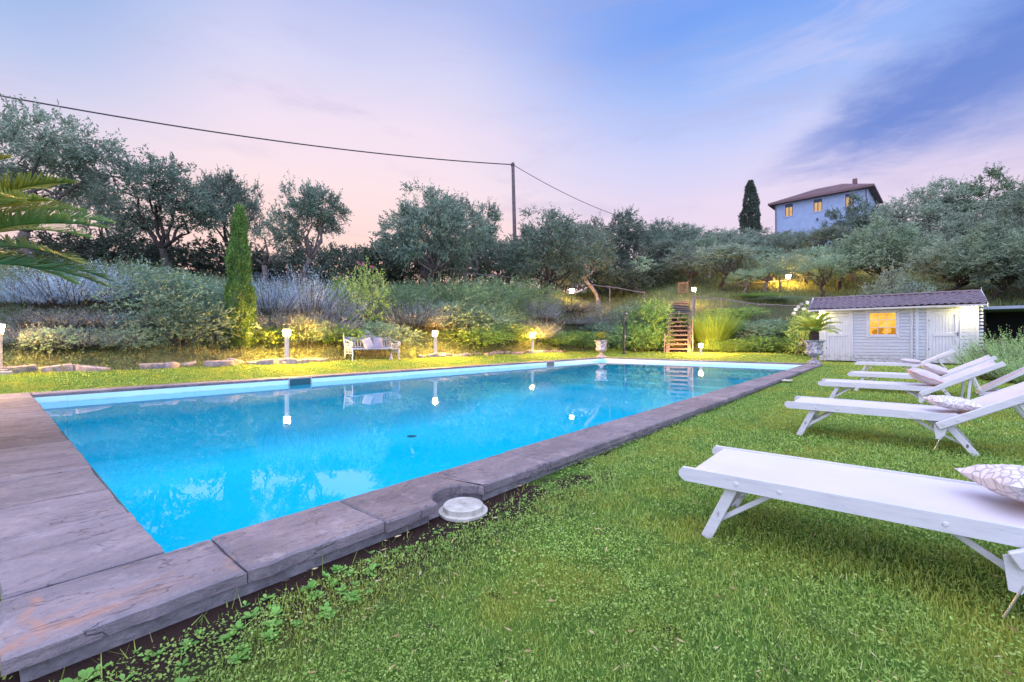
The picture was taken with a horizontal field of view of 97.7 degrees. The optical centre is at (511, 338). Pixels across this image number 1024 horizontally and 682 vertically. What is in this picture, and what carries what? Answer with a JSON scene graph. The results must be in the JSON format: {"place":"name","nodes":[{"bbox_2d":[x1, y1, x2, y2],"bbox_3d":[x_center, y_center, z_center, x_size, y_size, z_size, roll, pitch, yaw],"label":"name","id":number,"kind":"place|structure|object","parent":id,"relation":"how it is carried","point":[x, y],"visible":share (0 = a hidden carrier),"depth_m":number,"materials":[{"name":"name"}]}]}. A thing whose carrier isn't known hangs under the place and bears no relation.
{"place":"outdoors","nodes":[
{"label":"outdoors","id":0,"kind":"place"},
{"bbox_2d":[39,361,793,410],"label":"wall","id":1,"kind":"structure","parent":0,"point":[650,376],"depth_m":12.23,"materials":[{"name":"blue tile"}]},
{"bbox_2d":[0,346,1023,681],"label":"lawn","id":2,"kind":"structure","parent":0,"point":[212,615],"depth_m":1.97,"materials":[{"name":"green plant"}]},
{"bbox_2d":[0,153,116,288],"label":"cycad","id":3,"kind":"object","parent":2,"relation":"on","point":[11,197],"visible":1,"depth_m":4.47,"materials":[{"name":"green plant"}]},
{"bbox_2d":[59,411,723,681],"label":"weeds","id":4,"kind":"object","parent":2,"relation":"on","point":[275,609],"visible":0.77,"depth_m":1.76,"materials":[{"name":"green plant"}]},
{"bbox_2d":[34,359,800,552],"bbox_3d":[1.613,1.887,13.021,9.106,1.665,20.800,0,0,40],"label":"pool basin","id":5,"kind":"object","parent":2,"relation":"in","point":[173,476],"visible":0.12,"depth_m":10.10,"materials":[{"name":"blue liquid"}]},
{"bbox_2d":[19,366,819,681],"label":"coping base","id":6,"kind":"object","parent":2,"relation":"on","point":[103,644],"visible":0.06,"depth_m":1.93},
{"bbox_2d":[0,357,822,676],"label":"pool coping","id":7,"kind":"object","parent":6,"relation":"on","point":[84,559],"visible":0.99,"depth_m":2.36,"materials":[{"name":"stone"}]},
{"bbox_2d":[803,340,825,363],"bbox_3d":[12.180,0.526,18.046,0.768,0.947,0.768,0,0,40],"label":"stone urn","id":8,"kind":"object","parent":7,"relation":"on","point":[813,350],"visible":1,"depth_m":17.85,"materials":[{"name":"stone"}]},
{"bbox_2d":[786,312,840,339],"bbox_3d":[12.164,-0.456,18.096,1.986,1.169,1.941,0,0,40],"label":"cycad","id":9,"kind":"object","parent":8,"relation":"in","point":[814,324],"visible":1,"depth_m":17.85,"materials":[{"name":"green plant"}]},
{"bbox_2d":[439,497,487,522],"bbox_3d":[-0.312,1.115,2.862,0.312,0.139,0.312,0,0,40],"label":"round lid","id":10,"kind":"object","parent":2,"relation":"on","point":[464,509],"visible":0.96,"depth_m":2.79,"materials":[{"name":"white plastic"}]},
{"bbox_2d":[260,409,1019,681],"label":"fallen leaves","id":11,"kind":"object","parent":2,"relation":"on","point":[591,631],"visible":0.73,"depth_m":1.81,"materials":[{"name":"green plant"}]},
{"bbox_2d":[664,298,692,352],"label":"wooden steps","id":12,"kind":"structure","parent":2,"relation":"on","point":[683,339],"depth_m":28.09,"materials":[{"name":"brown wood"}]},
{"bbox_2d":[731,335,800,353],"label":"shrub","id":13,"kind":"object","parent":2,"relation":"on","point":[759,347],"visible":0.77,"depth_m":27.04,"materials":[{"name":"green plant"}]},
{"bbox_2d":[679,445,1023,617],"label":"sun lounger","id":14,"kind":"object","parent":2,"relation":"on","point":[962,510],"visible":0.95,"depth_m":2.20,"materials":[{"name":"white wood"}]},
{"bbox_2d":[954,464,1023,501],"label":"cushion","id":15,"kind":"object","parent":14,"relation":"on","point":[1006,480],"visible":1,"depth_m":1.95,"materials":[{"name":"white fabric"}]},
{"bbox_2d":[808,287,988,363],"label":"garden shed","id":16,"kind":"structure","parent":2,"relation":"on","point":[897,327],"depth_m":19.41,"materials":[{"name":"wood"}]},
{"bbox_2d":[824,311,852,360],"bbox_3d":[15.134,-0.118,20.742,1.081,2.276,0.074,0,0,40],"label":"door","id":17,"kind":"structure","parent":16,"relation":"in","point":[839,346],"depth_m":20.69,"materials":[{"name":"wood"}]},
{"bbox_2d":[866,310,898,337],"bbox_3d":[16.331,-0.655,19.726,1.125,1.213,0.074,0,0,40],"label":"window","id":18,"kind":"structure","parent":16,"relation":"in","point":[879,323],"depth_m":19.73,"materials":[{"name":"yellow glass"}]},
{"bbox_2d":[926,308,961,363],"bbox_3d":[17.804,-0.108,18.451,1.060,2.256,0.113,0,0,40],"label":"door","id":19,"kind":"structure","parent":16,"relation":"in","point":[953,319],"depth_m":18.47,"materials":[{"name":"wood"}]},
{"bbox_2d":[784,382,1023,456],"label":"sun lounger","id":20,"kind":"object","parent":2,"relation":"on","point":[942,421],"visible":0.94,"depth_m":4.55,"materials":[{"name":"white wood"}]},
{"bbox_2d":[923,395,982,410],"bbox_3d":[4.436,0.643,4.498,0.380,0.128,0.370,8,4,29],"label":"cushion","id":21,"kind":"object","parent":20,"relation":"on","point":[952,402],"visible":0.97,"depth_m":4.39,"materials":[{"name":"white fabric"}]},
{"bbox_2d":[818,360,1005,405],"bbox_3d":[6.241,0.714,7.169,2.166,0.804,0.784,0,0,40],"label":"sun lounger","id":22,"kind":"object","parent":2,"relation":"on","point":[921,390],"visible":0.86,"depth_m":6.93,"materials":[{"name":"white wood"}]},
{"bbox_2d":[847,355,996,395],"bbox_3d":[8.130,0.709,9.012,2.166,0.804,0.784,0,0,41],"label":"sun lounger","id":23,"kind":"object","parent":2,"relation":"on","point":[863,375],"visible":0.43,"depth_m":8.86,"materials":[{"name":"white wood"}]},
{"bbox_2d":[950,324,1023,364],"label":"rosemary bush","id":24,"kind":"object","parent":2,"relation":"on","point":[1007,344],"visible":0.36,"depth_m":12.47,"materials":[{"name":"green plant"}]},
{"bbox_2d":[979,305,1023,350],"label":"carport","id":25,"kind":"object","parent":2,"relation":"on","point":[996,318],"visible":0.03,"depth_m":20.95,"materials":[{"name":"metal"}]},
{"bbox_2d":[0,237,1023,372],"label":"hillside","id":26,"kind":"structure","parent":0,"point":[294,344],"depth_m":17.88,"materials":[{"name":"green plant"}]},
{"bbox_2d":[0,315,84,346],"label":"shrub","id":27,"kind":"object","parent":26,"relation":"on","point":[13,335],"visible":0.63,"depth_m":10.35,"materials":[{"name":"green plant"}]},
{"bbox_2d":[0,276,88,307],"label":"shrub","id":28,"kind":"object","parent":26,"relation":"on","point":[15,301],"visible":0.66,"depth_m":11.46,"materials":[{"name":"purple plant"}]},
{"bbox_2d":[5,325,107,353],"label":"shrub","id":29,"kind":"object","parent":26,"relation":"on","point":[64,329],"visible":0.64,"depth_m":10.53,"materials":[{"name":"green plant"}]},
{"bbox_2d":[0,303,134,327],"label":"shrub","id":30,"kind":"object","parent":26,"relation":"on","point":[35,318],"visible":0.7,"depth_m":11.09,"materials":[{"name":"green plant"}]},
{"bbox_2d":[0,93,136,257],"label":"olive tree","id":31,"kind":"object","parent":26,"relation":"on","point":[49,149],"visible":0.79,"depth_m":18.32,"materials":[{"name":"green plant"}]},
{"bbox_2d":[0,252,147,308],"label":"shrub","id":32,"kind":"object","parent":26,"relation":"on","point":[55,283],"visible":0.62,"depth_m":11.81,"materials":[{"name":"purple plant"}]},
{"bbox_2d":[0,229,152,269],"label":"dark bush","id":33,"kind":"object","parent":26,"relation":"on","point":[64,242],"visible":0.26,"depth_m":20.39,"materials":[{"name":"green plant"}]},
{"bbox_2d":[17,321,149,348],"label":"shrub","id":34,"kind":"object","parent":26,"relation":"on","point":[84,341],"visible":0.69,"depth_m":11.01,"materials":[{"name":"green plant"}]},
{"bbox_2d":[26,302,167,329],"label":"shrub","id":35,"kind":"object","parent":26,"relation":"on","point":[111,323],"visible":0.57,"depth_m":11.83,"materials":[{"name":"green plant"}]},
{"bbox_2d":[61,164,141,249],"bbox_3d":[-21.132,-5.653,23.326,3.180,7.116,3.024,0,0,21],"label":"olive tree","id":36,"kind":"object","parent":26,"relation":"on","point":[102,202],"visible":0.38,"depth_m":22.80,"materials":[{"name":"green plant"}]},
{"bbox_2d":[32,258,179,303],"bbox_3d":[-11.774,-1.762,13.297,3.535,1.482,3.529,0,0,27],"label":"shrub","id":37,"kind":"object","parent":26,"relation":"on","point":[131,294],"visible":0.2,"depth_m":12.76,"materials":[{"name":"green plant"}]},
{"bbox_2d":[80,324,169,351],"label":"shrub","id":38,"kind":"object","parent":26,"relation":"on","point":[130,345],"visible":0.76,"depth_m":11.69,"materials":[{"name":"green plant"}]},
{"bbox_2d":[53,133,234,271],"bbox_3d":[-15.483,-5.328,19.779,5.678,6.506,5.191,0,0,-10],"label":"olive tree","id":39,"kind":"object","parent":26,"relation":"on","point":[137,174],"visible":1,"depth_m":19.10,"materials":[{"name":"green plant"}]},
{"bbox_2d":[76,228,217,276],"bbox_3d":[-18.054,-3.994,22.318,5.452,2.954,5.889,0,0,-40],"label":"dark bush","id":40,"kind":"object","parent":26,"relation":"on","point":[132,244],"visible":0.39,"depth_m":20.85,"materials":[{"name":"green plant"}]},
{"bbox_2d":[82,252,232,332],"bbox_3d":[-10.053,-1.257,13.210,3.664,2.315,3.430,0,0,-38],"label":"shrub","id":41,"kind":"object","parent":26,"relation":"on","point":[154,294],"visible":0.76,"depth_m":12.52,"materials":[{"name":"green plant"}]},
{"bbox_2d":[122,299,238,346],"bbox_3d":[-9.663,-0.426,13.061,2.980,1.474,2.790,0,0,39],"label":"shrub","id":42,"kind":"object","parent":26,"relation":"on","point":[182,334],"visible":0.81,"depth_m":12.61,"materials":[{"name":"green plant"}]},
{"bbox_2d":[122,234,272,281],"bbox_3d":[-15.938,-3.970,23.089,6.430,3.040,5.816,0,0,-34],"label":"dark bush","id":43,"kind":"object","parent":26,"relation":"on","point":[203,253],"visible":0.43,"depth_m":22.36,"materials":[{"name":"green plant"}]},
{"bbox_2d":[136,272,261,333],"bbox_3d":[-9.833,-1.131,13.922,3.179,2.036,3.659,0,0,1],"label":"shrub","id":44,"kind":"object","parent":26,"relation":"on","point":[219,290],"visible":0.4,"depth_m":13.45,"materials":[{"name":"green plant"}]},
{"bbox_2d":[172,298,263,348],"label":"shrub","id":45,"kind":"object","parent":26,"relation":"on","point":[216,318],"visible":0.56,"depth_m":13.34,"materials":[{"name":"green plant"}]},
{"bbox_2d":[188,162,268,255],"bbox_3d":[-14.521,-5.552,23.021,3.477,6.917,3.645,0,0,23],"label":"olive tree","id":46,"kind":"object","parent":26,"relation":"on","point":[235,193],"visible":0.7,"depth_m":22.83,"materials":[{"name":"green plant"}]},
{"bbox_2d":[222,203,258,349],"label":"cypress tree","id":47,"kind":"object","parent":26,"relation":"on","point":[237,282],"visible":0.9,"depth_m":13.68,"materials":[{"name":"green plant"}]},
{"bbox_2d":[223,223,291,284],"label":"olive tree","id":48,"kind":"object","parent":26,"relation":"on","point":[257,231],"visible":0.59,"depth_m":20.99,"materials":[{"name":"green plant"}]},
{"bbox_2d":[221,268,320,315],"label":"shrub","id":49,"kind":"object","parent":26,"relation":"on","point":[260,300],"visible":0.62,"depth_m":15.91,"materials":[{"name":"purple plant"}]},
{"bbox_2d":[245,300,334,332],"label":"shrub","id":50,"kind":"object","parent":26,"relation":"on","point":[266,322],"visible":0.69,"depth_m":15.15,"materials":[{"name":"green plant"}]},
{"bbox_2d":[252,263,357,317],"bbox_3d":[-7.900,-1.961,17.284,4.435,2.328,4.428,0,0,-25],"label":"shrub","id":51,"kind":"object","parent":26,"relation":"on","point":[313,301],"visible":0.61,"depth_m":16.57,"materials":[{"name":"purple plant"}]},
{"bbox_2d":[259,169,352,290],"bbox_3d":[-9.003,-4.264,19.730,3.746,5.489,3.928,0,0,-9],"label":"olive tree","id":52,"kind":"object","parent":26,"relation":"on","point":[307,204],"visible":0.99,"depth_m":19.48,"materials":[{"name":"green plant"}]},
{"bbox_2d":[281,314,342,343],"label":"shrub","id":53,"kind":"object","parent":26,"relation":"on","point":[313,337],"visible":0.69,"depth_m":15.43,"materials":[{"name":"green plant"}]},
{"bbox_2d":[267,236,376,288],"bbox_3d":[-10.370,-4.059,25.135,5.760,3.265,5.210,0,0,20],"label":"dark bush","id":54,"kind":"object","parent":26,"relation":"on","point":[301,257],"visible":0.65,"depth_m":24.13,"materials":[{"name":"green plant"}]},
{"bbox_2d":[279,304,371,348],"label":"shrub","id":55,"kind":"object","parent":26,"relation":"on","point":[354,322],"visible":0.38,"depth_m":16.16,"materials":[{"name":"green plant"}]},
{"bbox_2d":[296,279,380,323],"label":"shrub","id":56,"kind":"object","parent":26,"relation":"on","point":[364,307],"visible":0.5,"depth_m":17.20,"materials":[{"name":"purple plant"}]},
{"bbox_2d":[314,241,413,288],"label":"dark bush","id":57,"kind":"object","parent":26,"relation":"on","point":[355,250],"visible":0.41,"depth_m":26.05,"materials":[{"name":"green plant"}]},
{"bbox_2d":[332,256,396,332],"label":"shrub","id":58,"kind":"object","parent":26,"relation":"on","point":[367,299],"visible":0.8,"depth_m":18.12,"materials":[{"name":"green plant"}]},
{"bbox_2d":[339,317,431,346],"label":"shrub","id":59,"kind":"object","parent":26,"relation":"on","point":[383,327],"visible":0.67,"depth_m":17.32,"materials":[{"name":"green plant"}]},
{"bbox_2d":[348,278,443,318],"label":"juniper","id":60,"kind":"object","parent":26,"relation":"on","point":[402,290],"visible":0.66,"depth_m":20.60,"materials":[{"name":"green plant"}]},
{"bbox_2d":[357,233,448,286],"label":"dark bush","id":61,"kind":"object","parent":26,"relation":"on","point":[411,272],"visible":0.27,"depth_m":26.76,"materials":[{"name":"green plant"}]},
{"bbox_2d":[366,291,461,329],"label":"shrub","id":62,"kind":"object","parent":26,"relation":"on","point":[422,320],"visible":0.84,"depth_m":19.37,"materials":[{"name":"green plant"}]},
{"bbox_2d":[367,177,498,296],"bbox_3d":[-4.409,-5.294,24.771,6.856,7.518,6.779,0,0,-17],"label":"olive tree","id":63,"kind":"object","parent":26,"relation":"on","point":[411,246],"visible":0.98,"depth_m":23.51,"materials":[{"name":"green plant"}]},
{"bbox_2d":[392,271,510,321],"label":"juniper","id":64,"kind":"object","parent":26,"relation":"on","point":[462,290],"visible":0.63,"depth_m":22.65,"materials":[{"name":"green plant"}]},
{"bbox_2d":[410,299,515,338],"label":"shrub","id":65,"kind":"object","parent":26,"relation":"on","point":[462,315],"visible":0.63,"depth_m":21.01,"materials":[{"name":"green plant"}]},
{"bbox_2d":[425,239,500,284],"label":"dark bush","id":66,"kind":"object","parent":26,"relation":"on","point":[480,264],"visible":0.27,"depth_m":31.13,"materials":[{"name":"green plant"}]},
{"bbox_2d":[423,191,503,290],"bbox_3d":[-3.001,-5.296,27.363,4.915,7.173,5.168,0,0,43],"label":"olive tree","id":67,"kind":"object","parent":26,"relation":"on","point":[492,213],"visible":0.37,"depth_m":26.88,"materials":[{"name":"green plant"}]},
{"bbox_2d":[438,324,516,348],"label":"shrub","id":68,"kind":"object","parent":26,"relation":"on","point":[497,338],"visible":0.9,"depth_m":21.04,"materials":[{"name":"green plant"}]},
{"bbox_2d":[441,302,539,337],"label":"juniper","id":69,"kind":"object","parent":26,"relation":"on","point":[505,316],"visible":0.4,"depth_m":22.78,"materials":[{"name":"green plant"}]},
{"bbox_2d":[446,270,559,314],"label":"juniper","id":70,"kind":"object","parent":26,"relation":"on","point":[513,292],"visible":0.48,"depth_m":25.75,"materials":[{"name":"green plant"}]},
{"bbox_2d":[469,239,547,287],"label":"dark bush","id":71,"kind":"object","parent":26,"relation":"on","point":[493,256],"visible":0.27,"depth_m":33.10,"materials":[{"name":"green plant"}]},
{"bbox_2d":[0,247,1023,372],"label":"scrub cover","id":72,"kind":"object","parent":26,"relation":"on","point":[184,347],"visible":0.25,"depth_m":17.66,"materials":[{"name":"green plant"}]},
{"bbox_2d":[511,162,517,290],"bbox_3d":[0.186,-7.414,31.007,0.521,9.563,0.297,0,0,3],"label":"utility pole","id":73,"kind":"object","parent":26,"relation":"on","point":[513,199],"visible":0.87,"depth_m":30.90,"materials":[{"name":"wood"}]},
{"bbox_2d":[0,95,511,164],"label":"overhead cable","id":74,"kind":"object","parent":73,"relation":"attached to","point":[242,135],"visible":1,"depth_m":23.92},
{"bbox_2d":[490,206,614,310],"bbox_3d":[2.673,-5.340,29.972,8.072,8.057,7.982,0,0,6],"label":"olive tree","id":75,"kind":"object","parent":26,"relation":"on","point":[527,258],"visible":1,"depth_m":28.53,"materials":[{"name":"green plant"}]},
{"bbox_2d":[563,219,619,304],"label":"olive tree","id":76,"kind":"object","parent":26,"relation":"on","point":[602,265],"visible":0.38,"depth_m":36.42,"materials":[{"name":"green plant"}]},
{"bbox_2d":[584,206,649,288],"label":"olive tree","id":77,"kind":"object","parent":26,"relation":"on","point":[625,231],"visible":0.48,"depth_m":43.24,"materials":[{"name":"green plant"}]},
{"bbox_2d":[580,266,658,297],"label":"dark bush","id":78,"kind":"object","parent":26,"relation":"on","point":[619,277],"visible":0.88,"depth_m":37.00,"materials":[{"name":"green plant"}]},
{"bbox_2d":[593,299,657,336],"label":"shrub","id":79,"kind":"object","parent":26,"relation":"on","point":[621,312],"visible":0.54,"depth_m":29.85,"materials":[{"name":"green plant"}]},
{"bbox_2d":[592,254,681,289],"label":"dark bush","id":80,"kind":"object","parent":26,"relation":"on","point":[654,269],"visible":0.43,"depth_m":39.73,"materials":[{"name":"green plant"}]},
{"bbox_2d":[607,320,674,351],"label":"shrub","id":81,"kind":"object","parent":26,"relation":"on","point":[640,338],"visible":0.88,"depth_m":28.22,"materials":[{"name":"green plant"}]},
{"bbox_2d":[626,292,686,335],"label":"shrub","id":82,"kind":"object","parent":26,"relation":"on","point":[656,316],"visible":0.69,"depth_m":29.29,"materials":[{"name":"green plant"}]},
{"bbox_2d":[635,238,691,284],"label":"olive tree","id":83,"kind":"object","parent":26,"relation":"on","point":[660,246],"visible":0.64,"depth_m":41.27,"materials":[{"name":"green plant"}]},
{"bbox_2d":[622,216,705,279],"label":"olive tree","id":84,"kind":"object","parent":26,"relation":"on","point":[655,233],"visible":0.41,"depth_m":45.78,"materials":[{"name":"green plant"}]},
{"bbox_2d":[658,238,728,284],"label":"olive tree","id":85,"kind":"object","parent":26,"relation":"on","point":[683,260],"visible":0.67,"depth_m":38.55,"materials":[{"name":"green plant"}]},
{"bbox_2d":[676,308,754,350],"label":"ornamental grass","id":86,"kind":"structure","parent":26,"relation":"on","point":[710,329],"depth_m":27.65,"materials":[{"name":"green plant"}]},
{"bbox_2d":[690,243,761,290],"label":"olive tree","id":87,"kind":"object","parent":26,"relation":"on","point":[723,253],"visible":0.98,"depth_m":35.45,"materials":[{"name":"green plant"}]},
{"bbox_2d":[737,180,762,234],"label":"cypress tree","id":88,"kind":"object","parent":26,"relation":"on","point":[750,208],"visible":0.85,"depth_m":65.36,"materials":[{"name":"green plant"}]},
{"bbox_2d":[735,249,808,290],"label":"olive tree","id":89,"kind":"object","parent":26,"relation":"on","point":[778,269],"visible":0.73,"depth_m":35.31,"materials":[{"name":"green plant"}]},
{"bbox_2d":[747,231,815,268],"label":"olive tree","id":90,"kind":"object","parent":26,"relation":"on","point":[789,243],"visible":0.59,"depth_m":43.66,"materials":[{"name":"green plant"}]},
{"bbox_2d":[790,252,850,296],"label":"olive tree","id":91,"kind":"object","parent":26,"relation":"on","point":[830,265],"visible":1,"depth_m":33.71,"materials":[{"name":"green plant"}]},
{"bbox_2d":[768,175,882,250],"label":"hill house","id":92,"kind":"structure","parent":26,"relation":"on","point":[805,210],"depth_m":62.24,"materials":[{"name":"paint"}]},
{"bbox_2d":[786,223,865,272],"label":"olive tree","id":93,"kind":"object","parent":26,"relation":"on","point":[825,236],"visible":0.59,"depth_m":41.99,"materials":[{"name":"green plant"}]},
{"bbox_2d":[802,237,888,290],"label":"olive tree","id":94,"kind":"object","parent":26,"relation":"on","point":[839,282],"visible":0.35,"depth_m":35.56,"materials":[{"name":"green plant"}]},
{"bbox_2d":[820,188,894,245],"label":"olive tree","id":95,"kind":"object","parent":26,"relation":"on","point":[851,213],"visible":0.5,"depth_m":49.73,"materials":[{"name":"green plant"}]},
{"bbox_2d":[817,213,955,287],"bbox_3d":[27.636,-6.225,33.579,8.169,6.272,8.077,0,0,44],"label":"olive tree","id":96,"kind":"object","parent":26,"relation":"on","point":[904,245],"visible":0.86,"depth_m":32.47,"materials":[{"name":"green plant"}]},
{"bbox_2d":[851,259,946,295],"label":"olive tree","id":97,"kind":"object","parent":26,"relation":"on","point":[909,287],"visible":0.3,"depth_m":25.64,"materials":[{"name":"green plant"}]},
{"bbox_2d":[861,175,995,249],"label":"olive tree","id":98,"kind":"object","parent":26,"relation":"on","point":[924,210],"visible":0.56,"depth_m":43.73,"materials":[{"name":"green plant"}]},
{"bbox_2d":[895,235,1016,290],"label":"olive tree","id":99,"kind":"object","parent":26,"relation":"on","point":[942,278],"visible":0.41,"depth_m":28.60,"materials":[{"name":"green plant"}]},
{"bbox_2d":[917,207,1012,260],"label":"olive tree","id":100,"kind":"object","parent":26,"relation":"on","point":[948,226],"visible":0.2,"depth_m":36.26,"materials":[{"name":"green plant"}]},
{"bbox_2d":[927,214,1023,300],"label":"olive tree","id":101,"kind":"object","parent":26,"relation":"on","point":[978,241],"visible":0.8,"depth_m":26.68,"materials":[{"name":"green plant"}]},
{"bbox_2d":[944,162,1023,224],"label":"olive tree","id":102,"kind":"object","parent":26,"relation":"on","point":[993,172],"visible":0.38,"depth_m":43.15,"materials":[{"name":"green plant"}]},
{"bbox_2d":[945,184,1023,252],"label":"olive tree","id":103,"kind":"object","parent":26,"relation":"on","point":[1001,205],"visible":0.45,"depth_m":32.94,"materials":[{"name":"green plant"}]},
{"bbox_2d":[967,249,1023,291],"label":"olive tree","id":104,"kind":"object","parent":26,"relation":"on","point":[1015,272],"visible":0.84,"depth_m":25.62,"materials":[{"name":"green plant"}]},
{"bbox_2d":[0,0,1023,293],"label":"sky","id":105,"kind":"structure","parent":0,"point":[661,109],"materials":[{"name":"blue"}]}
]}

